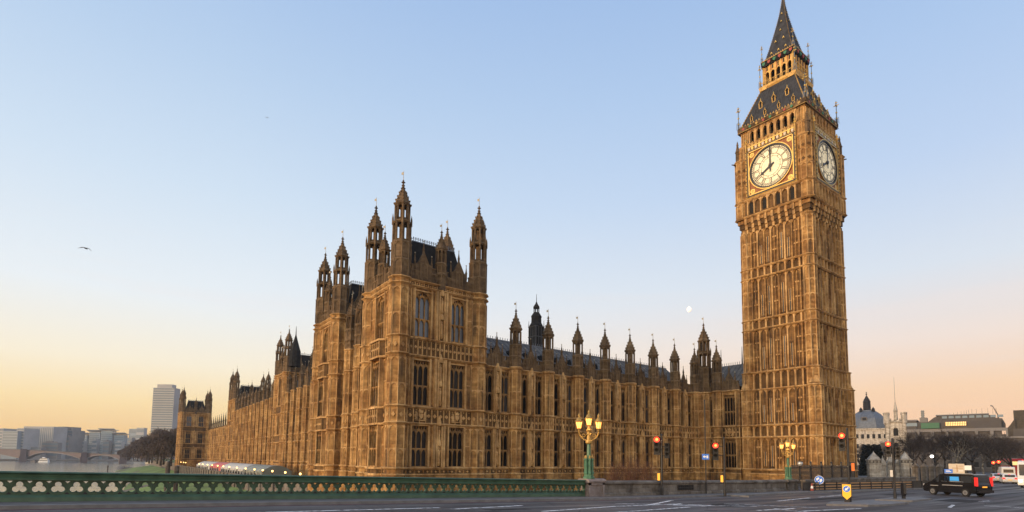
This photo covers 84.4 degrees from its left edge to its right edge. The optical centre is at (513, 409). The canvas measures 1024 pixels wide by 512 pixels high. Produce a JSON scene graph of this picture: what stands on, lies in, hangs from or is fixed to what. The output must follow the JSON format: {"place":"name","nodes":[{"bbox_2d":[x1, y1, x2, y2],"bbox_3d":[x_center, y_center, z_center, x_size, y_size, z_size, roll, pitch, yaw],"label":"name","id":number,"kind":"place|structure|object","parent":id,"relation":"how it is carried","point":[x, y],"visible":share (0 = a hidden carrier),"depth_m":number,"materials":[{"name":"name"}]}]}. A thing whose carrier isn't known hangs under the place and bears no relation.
{"place":"outdoors","nodes":[
{"label":"outdoors","id":0,"kind":"place"},
{"bbox_2d":[0,428,16,446],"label":"distant building","id":1,"kind":"structure","parent":0,"point":[1,431],"depth_m":1253.72,"materials":[{"name":"concrete"}]},
{"bbox_2d":[24,426,67,458],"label":"distant building","id":2,"kind":"structure","parent":0,"point":[57,434],"depth_m":1294.85,"materials":[{"name":"concrete"}]},
{"bbox_2d":[41,441,61,458],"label":"distant building","id":3,"kind":"structure","parent":0,"point":[52,446],"depth_m":1260.80,"materials":[{"name":"concrete"}]},
{"bbox_2d":[0,459,147,461],"bbox_3d":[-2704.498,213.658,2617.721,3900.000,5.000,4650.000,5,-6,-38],"label":"bank","id":4,"kind":"structure","parent":0,"point":[131,460],"depth_m":1139.70,"materials":[{"name":"concrete"}]},
{"bbox_2d":[1,431,21,458],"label":"distant building","id":5,"kind":"structure","parent":4,"relation":"on","point":[11,439],"depth_m":1202.07,"materials":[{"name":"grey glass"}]},
{"bbox_2d":[0,447,45,458],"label":"distant building","id":6,"kind":"structure","parent":4,"relation":"on","point":[40,455],"depth_m":1230.37,"materials":[{"name":"concrete"}]},
{"bbox_2d":[17,428,39,449],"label":"distant building","id":7,"kind":"structure","parent":4,"relation":"on","point":[29,438],"depth_m":1227.07,"materials":[{"name":"concrete"}]},
{"bbox_2d":[65,435,72,458],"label":"distant building","id":8,"kind":"structure","parent":4,"relation":"on","point":[69,443],"depth_m":1333.41,"materials":[{"name":"concrete"}]},
{"bbox_2d":[67,427,84,458],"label":"distant building","id":9,"kind":"structure","parent":4,"relation":"on","point":[77,434],"depth_m":1369.71,"materials":[{"name":"concrete"}]},
{"bbox_2d":[87,444,102,458],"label":"distant building","id":10,"kind":"structure","parent":4,"relation":"on","point":[89,447],"depth_m":1400.20,"materials":[{"name":"grey glass"}]},
{"bbox_2d":[91,438,100,458],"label":"distant building","id":11,"kind":"structure","parent":4,"relation":"on","point":[95,444],"depth_m":1391.53,"materials":[{"name":"concrete"}]},
{"bbox_2d":[0,461,150,491],"bbox_3d":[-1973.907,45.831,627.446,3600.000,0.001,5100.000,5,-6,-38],"label":"river water","id":12,"kind":"structure","parent":0,"point":[76,466],"depth_m":517.61,"materials":[{"name":"grey liquid"}]},
{"bbox_2d":[0,449,148,462],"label":"river bridge","id":13,"kind":"structure","parent":12,"relation":"in","point":[23,454],"depth_m":983.91,"materials":[{"name":"concrete"}]},
{"bbox_2d":[164,461,170,490],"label":"mooring post","id":14,"kind":"object","parent":12,"relation":"in","point":[167,466],"visible":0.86,"depth_m":119.55,"materials":[{"name":"stone"}]},
{"bbox_2d":[173,466,178,491],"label":"mooring post","id":15,"kind":"object","parent":12,"relation":"in","point":[176,470],"visible":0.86,"depth_m":121.53,"materials":[{"name":"wood"}]},
{"bbox_2d":[87,430,102,443],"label":"distant building","id":16,"kind":"structure","parent":0,"point":[93,434],"depth_m":1423.12,"materials":[{"name":"grey glass"}]},
{"bbox_2d":[102,440,112,458],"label":"distant building","id":17,"kind":"structure","parent":0,"point":[107,447],"depth_m":1389.10,"materials":[{"name":"concrete"}]},
{"bbox_2d":[98,428,118,444],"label":"distant building","id":18,"kind":"structure","parent":0,"point":[107,434],"depth_m":1423.34,"materials":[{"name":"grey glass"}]},
{"bbox_2d":[114,440,124,458],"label":"distant building","id":19,"kind":"structure","parent":0,"point":[119,445],"depth_m":1393.10,"materials":[{"name":"concrete"}]},
{"bbox_2d":[112,432,129,443],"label":"distant building","id":20,"kind":"structure","parent":0,"point":[122,436],"depth_m":1423.09,"materials":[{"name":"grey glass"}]},
{"bbox_2d":[129,429,136,458],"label":"distant building","id":21,"kind":"structure","parent":0,"point":[132,432],"depth_m":1654.39,"materials":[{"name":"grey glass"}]},
{"bbox_2d":[136,428,146,439],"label":"distant building","id":22,"kind":"structure","parent":0,"point":[141,432],"depth_m":1644.63,"materials":[{"name":"concrete"}]},
{"bbox_2d":[115,465,245,491],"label":"foreshore","id":23,"kind":"structure","parent":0,"point":[149,469],"depth_m":195.51,"materials":[{"name":"soil"}]},
{"bbox_2d":[149,426,172,464],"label":"bare tree","id":24,"kind":"object","parent":23,"relation":"on","point":[163,462],"visible":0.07,"depth_m":329.90,"materials":[{"name":"brown plant"}]},
{"bbox_2d":[156,428,176,465],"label":"bare tree","id":25,"kind":"object","parent":23,"relation":"on","point":[167,441],"visible":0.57,"depth_m":289.04,"materials":[{"name":"brown plant"}]},
{"bbox_2d":[177,465,306,490],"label":"terrace wall","id":26,"kind":"structure","parent":23,"relation":"on","point":[187,470],"depth_m":151.95,"materials":[{"name":"stone"}]},
{"bbox_2d":[0,490,824,504],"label":"pavement","id":27,"kind":"structure","parent":0,"point":[124,502],"depth_m":26.02,"materials":[{"name":"concrete"}]},
{"bbox_2d":[578,478,605,496],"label":"parapet pier","id":28,"kind":"structure","parent":27,"relation":"on","point":[595,487],"depth_m":37.92,"materials":[{"name":"stone"}]},
{"bbox_2d":[575,410,601,478],"bbox_3d":[5.141,2.323,38.370,1.844,4.665,0.760,0,-5,7],"label":"street lamp","id":29,"kind":"object","parent":28,"relation":"on","point":[588,465],"visible":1,"depth_m":38.30,"materials":[{"name":"green metal"}]},
{"bbox_2d":[654,434,668,494],"bbox_3d":[11.020,4.066,41.870,1.121,4.590,0.410,-1,-5,15],"label":"traffic light","id":30,"kind":"object","parent":27,"relation":"on","point":[657,440],"visible":1,"depth_m":41.91,"materials":[{"name":"black"}]},
{"bbox_2d":[605,480,786,495],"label":"parapet wall","id":31,"kind":"structure","parent":27,"relation":"on","point":[631,487],"depth_m":44.37,"materials":[{"name":"stone"}]},
{"bbox_2d":[702,399,708,493],"bbox_3d":[15.667,2.963,46.020,0.540,7.670,0.147,-1,-5,19],"label":"sign post","id":32,"kind":"object","parent":27,"relation":"on","point":[705,456],"visible":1,"depth_m":45.92,"materials":[{"name":"black"}]},
{"bbox_2d":[778,479,798,490],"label":"parapet pier","id":33,"kind":"structure","parent":27,"relation":"on","point":[792,485],"depth_m":54.44,"materials":[{"name":"stone"}]},
{"bbox_2d":[779,438,795,479],"bbox_3d":[26.811,4.722,55.094,1.619,4.094,0.667,0,-5,7],"label":"street lamp","id":34,"kind":"object","parent":33,"relation":"on","point":[788,472],"visible":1,"depth_m":55.03,"materials":[{"name":"green metal"}]},
{"bbox_2d":[814,476,823,489],"bbox_3d":[30.347,7.311,55.947,0.840,1.574,0.132,-2,-6,28],"label":"round sign","id":35,"kind":"object","parent":27,"relation":"on","point":[820,479],"visible":0.97,"depth_m":55.90,"materials":[{"name":"blue"}]},
{"bbox_2d":[0,482,1023,511],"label":"road","id":36,"kind":"structure","parent":0,"point":[1008,496],"depth_m":32.42,"materials":[{"name":"asphalt"}]},
{"bbox_2d":[0,490,832,509],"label":"kerb","id":37,"kind":"structure","parent":36,"relation":"on","point":[68,506],"depth_m":24.40,"materials":[{"name":"concrete"}]},
{"bbox_2d":[484,508,525,510],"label":"road patch","id":38,"kind":"object","parent":36,"relation":"on","point":[507,509],"visible":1,"depth_m":25.45,"materials":[{"name":"asphalt"}]},
{"bbox_2d":[0,495,1020,511],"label":"road marking","id":39,"kind":"object","parent":36,"relation":"on","point":[951,506],"depth_m":27.49,"materials":[{"name":"paint"}]},
{"bbox_2d":[713,437,725,495],"bbox_3d":[16.037,4.398,43.894,0.939,4.590,0.410,-1,-5,20],"label":"traffic light","id":40,"kind":"object","parent":36,"relation":"on","point":[716,455],"visible":1,"depth_m":43.90,"materials":[{"name":"black"}]},
{"bbox_2d":[700,503,755,506],"bbox_3d":[13.145,5.755,34.176,3.200,0.038,2.200,5,-6,-38],"label":"road patch","id":41,"kind":"object","parent":36,"relation":"on","point":[729,504],"visible":1,"depth_m":34.08,"materials":[{"name":"asphalt"}]},
{"bbox_2d":[730,488,922,496],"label":"traffic island","id":42,"kind":"structure","parent":36,"relation":"on","point":[780,493],"depth_m":53.18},
{"bbox_2d":[798,497,857,500],"bbox_3d":[24.836,6.942,44.160,9.000,0.084,1.100,5,-6,-38],"label":"road patch","id":43,"kind":"object","parent":36,"relation":"on","point":[825,498],"visible":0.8,"depth_m":44.04,"materials":[{"name":"asphalt"}]},
{"bbox_2d":[802,480,931,490],"bbox_3d":[43.202,8.405,63.035,35.126,0.930,0.442,3,-6,-29],"label":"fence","id":44,"kind":"object","parent":36,"relation":"on","point":[806,486],"visible":0.58,"depth_m":59.67,"materials":[{"name":"black"}]},
{"bbox_2d":[826,500,908,506],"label":"traffic island","id":45,"kind":"structure","parent":36,"relation":"on","point":[868,503],"depth_m":36.77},
{"bbox_2d":[838,428,854,501],"bbox_3d":[22.603,3.741,38.209,0.896,5.040,0.410,-2,-6,31],"label":"traffic light","id":46,"kind":"object","parent":45,"relation":"on","point":[841,438],"visible":0.93,"depth_m":38.33,"materials":[{"name":"black"}]},
{"bbox_2d":[841,483,851,501],"bbox_3d":[22.279,5.557,37.697,0.600,1.250,0.208,-2,-6,30],"label":"bollard","id":47,"kind":"object","parent":45,"relation":"on","point":[846,490],"visible":0.98,"depth_m":37.62,"materials":[{"name":"yellow"}]},
{"bbox_2d":[875,497,931,501],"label":"traffic island","id":48,"kind":"structure","parent":36,"relation":"on","point":[912,499],"depth_m":42.76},
{"bbox_2d":[885,438,900,498],"bbox_3d":[29.452,4.544,43.691,0.960,4.740,0.410,-3,-6,34],"label":"traffic light","id":49,"kind":"object","parent":48,"relation":"on","point":[888,445],"visible":0.99,"depth_m":43.72,"materials":[{"name":"black"}]},
{"bbox_2d":[900,483,906,498],"bbox_3d":[30.276,6.284,43.752,0.208,1.250,0.600,-1,-5,16],"label":"bollard","id":50,"kind":"object","parent":48,"relation":"on","point":[903,489],"visible":0.98,"depth_m":43.55,"materials":[{"name":"black"}]},
{"bbox_2d":[944,464,964,472],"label":"direction sign","id":51,"kind":"object","parent":36,"relation":"on","point":[956,468],"visible":0.77,"depth_m":72.03,"materials":[{"name":"white"}]},
{"bbox_2d":[923,473,993,496],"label":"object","id":52,"kind":"object","parent":36,"relation":"on","point":[965,485],"visible":1,"depth_m":50.93,"materials":[{"name":"black"}]},
{"bbox_2d":[935,499,982,502],"bbox_3d":[34.986,7.109,44.126,5.000,0.020,2.400,5,-6,-38],"label":"road patch","id":53,"kind":"object","parent":36,"relation":"on","point":[960,500],"visible":1,"depth_m":44.21,"materials":[{"name":"asphalt"}]},
{"bbox_2d":[989,473,1005,482],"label":"car","id":54,"kind":"object","parent":36,"relation":"on","point":[995,476],"visible":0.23,"depth_m":92.70,"materials":[{"name":"silver metal"}]},
{"bbox_2d":[999,474,1017,483],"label":"car","id":55,"kind":"object","parent":36,"relation":"on","point":[1003,478],"visible":0.98,"depth_m":86.60,"materials":[{"name":"grey"}]},
{"bbox_2d":[0,0,1023,437],"label":"sky","id":56,"kind":"structure","parent":0,"point":[596,141],"materials":[{"name":"blue"}]},
{"bbox_2d":[151,460,998,481],"bbox_3d":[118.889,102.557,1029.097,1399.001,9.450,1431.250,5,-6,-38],"label":"ground","id":57,"kind":"structure","parent":0,"point":[163,466],"depth_m":401.17,"materials":[{"name":"stone"}]},
{"bbox_2d":[150,384,179,461],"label":"distant building","id":58,"kind":"structure","parent":57,"relation":"on","point":[165,403],"depth_m":926.66,"materials":[{"name":"concrete"}]},
{"bbox_2d":[196,461,216,468],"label":"marquee","id":59,"kind":"object","parent":57,"relation":"on","point":[204,463],"visible":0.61,"depth_m":208.47,"materials":[{"name":"white fabric"}]},
{"bbox_2d":[209,462,228,470],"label":"marquee","id":60,"kind":"object","parent":57,"relation":"on","point":[215,466],"visible":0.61,"depth_m":183.94,"materials":[{"name":"red fabric"}]},
{"bbox_2d":[220,463,254,473],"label":"marquee","id":61,"kind":"object","parent":57,"relation":"on","point":[239,469],"visible":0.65,"depth_m":157.38,"materials":[{"name":"white fabric"}]},
{"bbox_2d":[243,464,291,474],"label":"marquee","id":62,"kind":"object","parent":57,"relation":"on","point":[276,469],"visible":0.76,"depth_m":129.01,"materials":[{"name":"fabric"}]},
{"bbox_2d":[175,172,743,490],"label":"palace","id":63,"kind":"structure","parent":57,"relation":"on","point":[407,367],"depth_m":79.56,"materials":[{"name":"brown"}]},
{"bbox_2d":[603,462,627,479],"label":"bare shrub","id":64,"kind":"object","parent":57,"relation":"on","point":[614,475],"visible":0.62,"depth_m":72.79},
{"bbox_2d":[619,456,641,479],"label":"bare shrub","id":65,"kind":"object","parent":57,"relation":"on","point":[632,477],"visible":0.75,"depth_m":72.95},
{"bbox_2d":[637,460,658,479],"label":"bare shrub","id":66,"kind":"object","parent":57,"relation":"on","point":[641,477],"visible":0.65,"depth_m":72.77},
{"bbox_2d":[732,0,858,479],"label":"clock tower","id":67,"kind":"structure","parent":57,"relation":"on","point":[791,216],"depth_m":91.95,"materials":[{"name":"stone"}]},
{"bbox_2d":[824,477,885,478],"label":"yard wall","id":68,"kind":"structure","parent":0,"point":[854,477],"depth_m":75.64,"materials":[{"name":"stone"}]},
{"bbox_2d":[727,468,995,489],"bbox_3d":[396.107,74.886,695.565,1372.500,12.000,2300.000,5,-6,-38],"label":"square ground","id":69,"kind":"structure","parent":0,"point":[988,473],"depth_m":192.16,"materials":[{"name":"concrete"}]},
{"bbox_2d":[786,461,855,486],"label":"railing","id":70,"kind":"object","parent":69,"relation":"on","point":[811,468],"visible":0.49,"depth_m":74.31,"materials":[{"name":"black"}]},
{"bbox_2d":[800,477,916,489],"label":"boundary wall","id":71,"kind":"structure","parent":69,"relation":"on","point":[873,479],"depth_m":66.33,"materials":[{"name":"stone"}]},
{"bbox_2d":[855,392,885,464],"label":"domed hall","id":72,"kind":"structure","parent":69,"relation":"on","point":[870,428],"depth_m":424.10,"materials":[{"name":"stone"}]},
{"bbox_2d":[858,444,886,475],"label":"evergreen tree","id":73,"kind":"object","parent":69,"relation":"on","point":[867,451],"visible":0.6,"depth_m":111.56,"materials":[{"name":"green plant"}]},
{"bbox_2d":[886,457,892,476],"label":"gate pier","id":74,"kind":"structure","parent":69,"relation":"on","point":[889,464],"depth_m":99.88,"materials":[{"name":"stone"}]},
{"bbox_2d":[883,388,907,460],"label":"church tower","id":75,"kind":"structure","parent":69,"relation":"on","point":[895,428],"depth_m":206.61,"materials":[{"name":"stone"}]},
{"bbox_2d":[882,437,908,458],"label":"bare tree","id":76,"kind":"object","parent":69,"relation":"on","point":[901,451],"visible":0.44,"depth_m":127.30,"materials":[{"name":"brown plant"}]},
{"bbox_2d":[895,460,899,476],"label":"gate pier","id":77,"kind":"structure","parent":69,"relation":"on","point":[897,470],"depth_m":98.83,"materials":[{"name":"stone"}]},
{"bbox_2d":[899,451,912,476],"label":"gate pier","id":78,"kind":"structure","parent":69,"relation":"on","point":[905,463],"depth_m":97.51,"materials":[{"name":"stone"}]},
{"bbox_2d":[890,430,944,462],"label":"bare tree","id":79,"kind":"object","parent":69,"relation":"on","point":[908,442],"visible":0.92,"depth_m":119.02,"materials":[{"name":"brown plant"}]},
{"bbox_2d":[880,442,955,470],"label":"building","id":80,"kind":"structure","parent":69,"relation":"on","point":[927,461],"depth_m":238.07,"materials":[{"name":"concrete"}]},
{"bbox_2d":[901,442,951,463],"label":"bare tree","id":81,"kind":"object","parent":69,"relation":"on","point":[923,459],"visible":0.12,"depth_m":159.96,"materials":[{"name":"brown plant"}]},
{"bbox_2d":[913,430,961,465],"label":"bare tree","id":82,"kind":"object","parent":69,"relation":"on","point":[934,443],"visible":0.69,"depth_m":125.01,"materials":[{"name":"brown plant"}]},
{"bbox_2d":[922,428,968,471],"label":"bare tree","id":83,"kind":"object","parent":69,"relation":"on","point":[944,457],"visible":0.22,"depth_m":149.93,"materials":[{"name":"brown plant"}]},
{"bbox_2d":[906,408,1007,439],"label":"building","id":84,"kind":"structure","parent":69,"relation":"on","point":[975,423],"depth_m":301.91,"materials":[{"name":"concrete"}]},
{"bbox_2d":[938,430,979,464],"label":"bare tree","id":85,"kind":"object","parent":69,"relation":"on","point":[962,458],"visible":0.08,"depth_m":166.24,"materials":[{"name":"brown plant"}]},
{"bbox_2d":[939,430,983,463],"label":"bare tree","id":86,"kind":"object","parent":69,"relation":"on","point":[959,439],"visible":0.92,"depth_m":121.66,"materials":[{"name":"brown plant"}]},
{"bbox_2d":[936,429,992,473],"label":"bare tree","id":87,"kind":"object","parent":69,"relation":"on","point":[973,459],"visible":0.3,"depth_m":128.62,"materials":[{"name":"brown plant"}]},
{"bbox_2d":[926,436,1023,471],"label":"building","id":88,"kind":"structure","parent":69,"relation":"on","point":[977,462],"depth_m":235.46,"materials":[{"name":"concrete"}]},
{"bbox_2d":[1008,410,1023,435],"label":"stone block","id":89,"kind":"structure","parent":88,"relation":"on","point":[1016,427],"depth_m":233.22,"materials":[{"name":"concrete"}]},
{"bbox_2d":[960,432,996,472],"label":"bare tree","id":90,"kind":"object","parent":69,"relation":"on","point":[974,448],"visible":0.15,"depth_m":206.22,"materials":[{"name":"brown plant"}]},
{"bbox_2d":[962,433,1000,473],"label":"bare tree","id":91,"kind":"object","parent":69,"relation":"on","point":[982,468],"visible":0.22,"depth_m":149.94,"materials":[{"name":"brown plant"}]},
{"bbox_2d":[965,433,1023,472],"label":"bare tree","id":92,"kind":"object","parent":69,"relation":"on","point":[998,448],"visible":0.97,"depth_m":117.63,"materials":[{"name":"brown plant"}]},
{"bbox_2d":[991,460,1000,472],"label":"traffic light","id":93,"kind":"object","parent":69,"relation":"on","point":[998,464],"visible":0.94,"depth_m":105.22,"materials":[{"name":"black"}]},
{"bbox_2d":[982,435,1023,473],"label":"bare tree","id":94,"kind":"object","parent":69,"relation":"on","point":[1010,463],"visible":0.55,"depth_m":122.20,"materials":[{"name":"brown plant"}]},
{"bbox_2d":[984,433,1023,458],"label":"bare tree","id":95,"kind":"object","parent":69,"relation":"on","point":[1007,442],"visible":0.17,"depth_m":150.18,"materials":[{"name":"brown plant"}]},
{"bbox_2d":[997,467,1015,474],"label":"panel van","id":96,"kind":"object","parent":69,"relation":"on","point":[1007,470],"visible":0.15,"depth_m":102.09,"materials":[{"name":"grey"}]},
{"bbox_2d":[1000,459,1023,475],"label":"double decker bus","id":97,"kind":"object","parent":69,"relation":"on","point":[1005,464],"visible":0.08,"depth_m":127.97,"materials":[{"name":"red"}]},
{"bbox_2d":[1001,439,1023,459],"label":"bare tree","id":98,"kind":"object","parent":69,"relation":"on","point":[1022,454],"visible":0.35,"depth_m":143.07,"materials":[{"name":"brown plant"}]},
{"bbox_2d":[865,451,881,476],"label":"gate pier","id":99,"kind":"structure","parent":0,"point":[874,463],"depth_m":95.42,"materials":[{"name":"stone"}]},
{"bbox_2d":[881,456,886,476],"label":"gate pier","id":100,"kind":"structure","parent":0,"point":[884,471],"depth_m":98.75,"materials":[{"name":"stone"}]},
{"bbox_2d":[911,463,919,480],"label":"stone pillar","id":101,"kind":"structure","parent":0,"point":[915,470],"depth_m":93.82,"materials":[{"name":"stone"}]},
{"bbox_2d":[920,463,928,480],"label":"stone pillar","id":102,"kind":"structure","parent":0,"point":[924,471],"depth_m":95.81,"materials":[{"name":"stone"}]},
{"bbox_2d":[928,463,935,479],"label":"stone pillar","id":103,"kind":"structure","parent":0,"point":[932,471],"depth_m":97.84,"materials":[{"name":"stone"}]},
{"bbox_2d":[936,463,943,476],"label":"stone pillar","id":104,"kind":"structure","parent":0,"point":[939,468],"depth_m":99.91,"materials":[{"name":"stone"}]},
{"bbox_2d":[1017,461,1023,486],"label":"coach","id":105,"kind":"object","parent":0,"point":[1020,471],"visible":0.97,"depth_m":72.58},
{"label":"garden lawn","id":106,"kind":"structure","parent":0,"visible":0},
{"bbox_2d":[124,444,138,460],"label":"bare tree","id":107,"kind":"object","parent":106,"relation":"on","point":[127,451],"visible":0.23,"depth_m":583.50,"materials":[{"name":"brown plant"}]},
{"bbox_2d":[131,439,148,461],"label":"bare tree","id":108,"kind":"object","parent":106,"relation":"on","point":[135,452],"visible":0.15,"depth_m":486.92,"materials":[{"name":"brown plant"}]},
{"bbox_2d":[138,436,156,463],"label":"bare tree","id":109,"kind":"object","parent":106,"relation":"on","point":[143,447],"visible":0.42,"depth_m":376.55,"materials":[{"name":"brown plant"}]},
{"bbox_2d":[145,428,158,463],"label":"bare tree","id":110,"kind":"object","parent":106,"relation":"on","point":[152,444],"visible":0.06,"depth_m":362.79,"materials":[{"name":"brown plant"}]},
{"bbox_2d":[147,430,173,465],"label":"bare tree","id":111,"kind":"object","parent":106,"relation":"on","point":[154,446],"visible":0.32,"depth_m":297.43,"materials":[{"name":"brown plant"}]},
{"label":"bridge deck","id":112,"kind":"structure","parent":0,"visible":0},
{"bbox_2d":[0,471,585,501],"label":"bridge parapet","id":113,"kind":"structure","parent":112,"relation":"on","point":[48,494],"depth_m":25.12,"materials":[{"name":"green"}]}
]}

